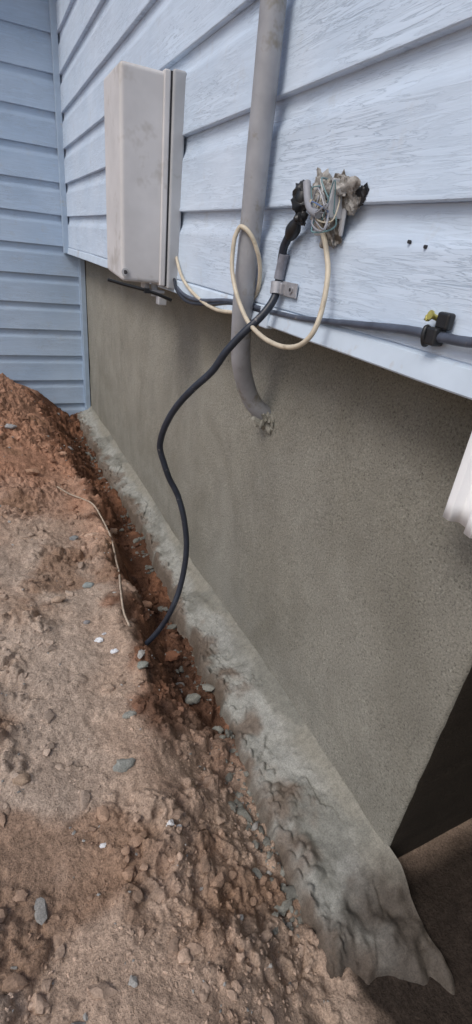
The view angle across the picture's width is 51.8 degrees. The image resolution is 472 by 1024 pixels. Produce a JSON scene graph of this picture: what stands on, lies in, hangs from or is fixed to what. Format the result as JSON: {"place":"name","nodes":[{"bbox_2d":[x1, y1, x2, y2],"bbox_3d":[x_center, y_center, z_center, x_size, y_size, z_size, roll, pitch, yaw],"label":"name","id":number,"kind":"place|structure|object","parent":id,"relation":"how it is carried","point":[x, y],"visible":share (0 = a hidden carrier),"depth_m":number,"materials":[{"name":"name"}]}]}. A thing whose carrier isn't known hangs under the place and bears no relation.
{"place":"outdoors","nodes":[
{"label":"outdoors","id":0,"kind":"place"},
{"bbox_2d":[0,373,471,1023],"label":"ground","id":1,"kind":"structure","parent":0,"point":[40,851],"depth_m":1.28,"materials":[{"name":"soil"}]},
{"bbox_2d":[5,424,16,428],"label":"rock","id":2,"kind":"object","parent":1,"relation":"on","point":[9,426],"visible":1,"depth_m":3.30,"materials":[{"name":"stone"}]},
{"bbox_2d":[12,773,30,785],"bbox_3d":[-0.561,0.701,1.272,0.045,0.025,0.034,-7,31,-24],"label":"rock","id":3,"kind":"object","parent":1,"relation":"on","point":[22,779],"visible":1,"depth_m":1.26,"materials":[{"name":"stone"}]},
{"bbox_2d":[26,469,39,474],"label":"rock","id":4,"kind":"object","parent":1,"relation":"on","point":[32,471],"visible":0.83,"depth_m":2.91,"materials":[{"name":"stone"}]},
{"bbox_2d":[0,0,84,415],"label":"siding side wall","id":5,"kind":"structure","parent":1,"relation":"on","point":[40,337],"depth_m":3.88,"materials":[{"name":"blue plastic"}]},
{"bbox_2d":[78,258,85,409],"bbox_3d":[-1.399,-1.536,4.427,0.012,1.430,0.026,-7,31,-24],"label":"side wall trim lip","id":6,"kind":"object","parent":5,"relation":"attached to","point":[81,332],"visible":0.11,"depth_m":4.37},
{"bbox_2d":[79,258,90,409],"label":"side wall trim","id":7,"kind":"structure","parent":5,"relation":"attached to","point":[84,325],"depth_m":4.37,"materials":[{"name":"grey plastic"}]},
{"bbox_2d":[51,596,65,602],"bbox_3d":[-0.708,0.350,1.939,0.058,0.026,0.036,-7,31,-24],"label":"rock","id":8,"kind":"object","parent":1,"relation":"on","point":[57,599],"visible":1,"depth_m":1.93,"materials":[{"name":"stone"}]},
{"bbox_2d":[69,535,78,540],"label":"rock","id":9,"kind":"object","parent":1,"relation":"on","point":[73,537],"visible":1,"depth_m":2.42,"materials":[{"name":"stone"}]},
{"bbox_2d":[82,582,93,587],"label":"rock","id":10,"kind":"object","parent":1,"relation":"on","point":[87,585],"visible":1,"depth_m":2.07,"materials":[{"name":"stone"}]},
{"bbox_2d":[84,532,97,537],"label":"rock","id":11,"kind":"object","parent":1,"relation":"on","point":[93,534],"visible":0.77,"depth_m":2.44,"materials":[{"name":"stone"}]},
{"bbox_2d":[57,486,129,626],"bbox_3d":[-0.670,0.130,2.390,0.148,0.069,1.355,-10,32,-28],"label":"buried cord","id":12,"kind":"object","parent":1,"relation":"on","point":[123,611],"visible":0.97,"depth_m":2.30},
{"bbox_2d":[94,637,102,642],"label":"rock","id":13,"kind":"object","parent":1,"relation":"on","point":[99,639],"visible":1,"depth_m":1.77,"materials":[{"name":"stone"}]},
{"bbox_2d":[99,842,105,847],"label":"rock","id":14,"kind":"object","parent":1,"relation":"on","point":[102,845],"visible":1,"depth_m":1.17,"materials":[{"name":"stone"}]},
{"bbox_2d":[109,528,117,533],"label":"rock","id":15,"kind":"object","parent":1,"relation":"on","point":[113,530],"visible":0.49,"depth_m":2.80,"materials":[{"name":"stone"}]},
{"bbox_2d":[110,648,118,653],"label":"rock","id":16,"kind":"object","parent":1,"relation":"on","point":[115,650],"visible":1,"depth_m":1.74,"materials":[{"name":"stone"}]},
{"bbox_2d":[113,758,135,772],"bbox_3d":[-0.312,0.707,1.355,0.061,0.031,0.039,2,28,-8],"label":"rock","id":17,"kind":"object","parent":1,"relation":"on","point":[122,765],"visible":1,"depth_m":1.35,"materials":[{"name":"stone"}]},
{"bbox_2d":[31,398,225,746],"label":"soil clods","id":18,"kind":"object","parent":1,"relation":"on","point":[154,698],"visible":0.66,"depth_m":1.96,"materials":[{"name":"brown soil"}]},
{"bbox_2d":[122,711,135,718],"bbox_3d":[-0.331,0.630,1.508,0.045,0.016,0.023,-7,31,-24],"label":"rock","id":19,"kind":"object","parent":1,"relation":"on","point":[127,715],"visible":1,"depth_m":1.50,"materials":[{"name":"stone"}]},
{"bbox_2d":[137,661,148,668],"bbox_3d":[-0.319,0.519,1.657,0.042,0.021,0.031,-7,31,-24],"label":"rock","id":20,"kind":"object","parent":1,"relation":"on","point":[142,664],"visible":1,"depth_m":1.65,"materials":[{"name":"stone"}]},
{"bbox_2d":[142,600,152,608],"bbox_3d":[-0.441,0.455,2.376,0.061,0.035,0.051,-7,31,-24],"label":"rock","id":21,"kind":"object","parent":1,"relation":"on","point":[148,604],"visible":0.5,"depth_m":2.36,"materials":[{"name":"stone"}]},
{"bbox_2d":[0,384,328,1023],"bbox_3d":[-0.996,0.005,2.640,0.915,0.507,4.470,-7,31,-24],"label":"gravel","id":22,"kind":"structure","parent":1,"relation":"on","point":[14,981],"depth_m":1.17,"materials":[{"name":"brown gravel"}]},
{"bbox_2d":[166,819,174,825],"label":"rock","id":23,"kind":"object","parent":1,"relation":"on","point":[170,822],"visible":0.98,"depth_m":1.23,"materials":[{"name":"stone"}]},
{"bbox_2d":[167,624,176,629],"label":"rock","id":24,"kind":"object","parent":1,"relation":"on","point":[172,626],"visible":0.93,"depth_m":2.21,"materials":[{"name":"stone"}]},
{"bbox_2d":[165,650,180,660],"bbox_3d":[-0.264,0.597,2.016,0.070,0.031,0.054,-7,31,-24],"label":"rock","id":25,"kind":"object","parent":1,"relation":"on","point":[172,655],"visible":0.98,"depth_m":2.00,"materials":[{"name":"stone"}]},
{"bbox_2d":[76,436,302,934],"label":"mortar crumbs","id":26,"kind":"object","parent":1,"relation":"on","point":[291,896],"visible":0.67,"depth_m":1.44,"materials":[{"name":"grey concrete"}]},
{"bbox_2d":[185,693,200,704],"bbox_3d":[-0.158,0.677,1.759,0.059,0.029,0.046,-7,31,-24],"label":"rock","id":27,"kind":"object","parent":1,"relation":"on","point":[192,698],"visible":1,"depth_m":1.75,"materials":[{"name":"stone"}]},
{"bbox_2d":[212,726,223,733],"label":"rock","id":28,"kind":"object","parent":1,"relation":"on","point":[220,729],"visible":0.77,"depth_m":1.71,"materials":[{"name":"stone"}]},
{"bbox_2d":[77,406,454,994],"bbox_3d":[-0.574,0.111,2.880,0.299,0.297,4.662,-7,31,-24],"label":"concrete footing","id":29,"kind":"object","parent":1,"relation":"on","point":[344,876],"visible":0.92,"depth_m":1.45,"materials":[{"name":"grey concrete"}]},
{"bbox_2d":[85,260,471,858],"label":"foundation wall","id":30,"kind":"structure","parent":1,"relation":"on","point":[330,550],"depth_m":1.40,"materials":[{"name":"grey concrete"}]},
{"bbox_2d":[85,266,90,403],"bbox_3d":[-1.362,-1.547,4.455,0.032,1.430,0.055,-7,31,-24],"label":"corner gap strip","id":31,"kind":"object","parent":30,"relation":"attached to","point":[88,341],"visible":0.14,"depth_m":4.45,"materials":[{"name":"grey"}]},
{"bbox_2d":[443,432,471,537],"bbox_3d":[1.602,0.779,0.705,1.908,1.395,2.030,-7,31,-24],"label":"downspout","id":32,"kind":"object","parent":30,"relation":"attached to","point":[458,507],"visible":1,"depth_m":0.83,"materials":[{"name":"white plastic"}]},
{"bbox_2d":[56,0,471,364],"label":"siding wall","id":33,"kind":"structure","parent":0,"point":[376,95],"depth_m":1.01,"materials":[{"name":"plastic"}]},
{"bbox_2d":[49,0,68,253],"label":"siding corner trim","id":34,"kind":"structure","parent":33,"relation":"attached to","point":[56,78],"depth_m":3.60,"materials":[{"name":"white plastic"}]},
{"bbox_2d":[104,61,186,304],"bbox_3d":[-0.346,-1.162,1.792,0.217,0.705,0.272,-7,31,-24],"label":"electrical meter box","id":35,"kind":"object","parent":33,"relation":"attached to","point":[144,124],"visible":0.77,"depth_m":1.67,"materials":[{"name":"plastic"}]},
{"bbox_2d":[107,278,171,301],"bbox_3d":[-0.354,-0.826,1.811,0.241,0.066,0.032,-5,30,-20],"label":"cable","id":36,"kind":"object","parent":35,"relation":"attached to","point":[146,290],"visible":1,"depth_m":1.80,"materials":[{"name":"black plastic"}]},
{"bbox_2d":[145,214,296,645],"bbox_3d":[-0.107,-0.080,1.489,0.406,1.466,0.121,12,29,10],"label":"black power cable","id":37,"kind":"object","parent":33,"relation":"attached to","point":[262,314],"visible":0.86,"depth_m":1.38,"materials":[{"name":"rubber"}]},
{"bbox_2d":[173,278,270,314],"bbox_3d":[-0.079,-0.680,1.560,0.024,0.068,0.774,-8,31,-25],"label":"black thin cable","id":38,"kind":"object","parent":33,"relation":"attached to","point":[183,298],"visible":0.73,"depth_m":1.64,"materials":[{"name":"rubber"}]},
{"bbox_2d":[175,199,330,349],"bbox_3d":[-0.048,-0.723,1.415,0.100,0.299,1.127,-7,31,-24],"label":"cream cable","id":39,"kind":"object","parent":33,"relation":"attached to","point":[302,343],"visible":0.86,"depth_m":1.21,"materials":[{"name":"beige plastic"}]},
{"bbox_2d":[231,0,286,435],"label":"conduit pipe","id":40,"kind":"object","parent":33,"relation":"attached to","point":[271,23],"visible":0.95,"depth_m":1.17,"materials":[{"name":"grey plastic"}]},
{"bbox_2d":[67,248,471,399],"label":"flashing","id":41,"kind":"object","parent":33,"relation":"attached to","point":[444,373],"visible":0.62,"depth_m":0.93,"materials":[{"name":"white metal"}]},
{"bbox_2d":[270,281,297,298],"bbox_3d":[0.114,-0.539,1.175,0.035,0.033,0.096,-7,31,-24],"label":"cable clamp","id":42,"kind":"object","parent":33,"relation":"attached to","point":[287,289],"visible":0.99,"depth_m":1.18,"materials":[{"name":"metal"}]},
{"bbox_2d":[285,179,311,240],"bbox_3d":[0.140,-0.664,1.072,0.048,0.118,0.084,6,28,-2],"label":"cable splice","id":43,"kind":"object","parent":33,"relation":"attached to","point":[293,229],"visible":0.81,"depth_m":1.05,"materials":[{"name":"black plastic"}]},
{"bbox_2d":[177,285,471,347],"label":"grey cable","id":44,"kind":"object","parent":33,"relation":"attached to","point":[451,339],"visible":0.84,"depth_m":0.92,"materials":[{"name":"grey plastic"}]},
{"bbox_2d":[303,167,369,248],"bbox_3d":[0.187,-0.612,0.979,0.072,0.144,0.191,-7,31,-24],"label":"wire bundle","id":45,"kind":"object","parent":33,"relation":"attached to","point":[338,197],"visible":0.98,"depth_m":0.96,"materials":[{"name":"grey plastic"}]},
{"bbox_2d":[420,310,455,346],"bbox_3d":[0.320,-0.296,0.788,0.029,0.057,0.054,-7,31,-24],"label":"cable clip","id":46,"kind":"object","parent":33,"relation":"attached to","point":[444,324],"visible":1,"depth_m":0.78,"materials":[{"name":"black plastic"}]},
{"bbox_2d":[259,305,274,328],"bbox_3d":[0.081,-0.514,1.279,0.020,0.054,0.045,-7,31,-24],"label":"flashing joint","id":47,"kind":"object","parent":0,"point":[264,323],"visible":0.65,"depth_m":1.27,"materials":[{"name":"white metal"}]}
]}

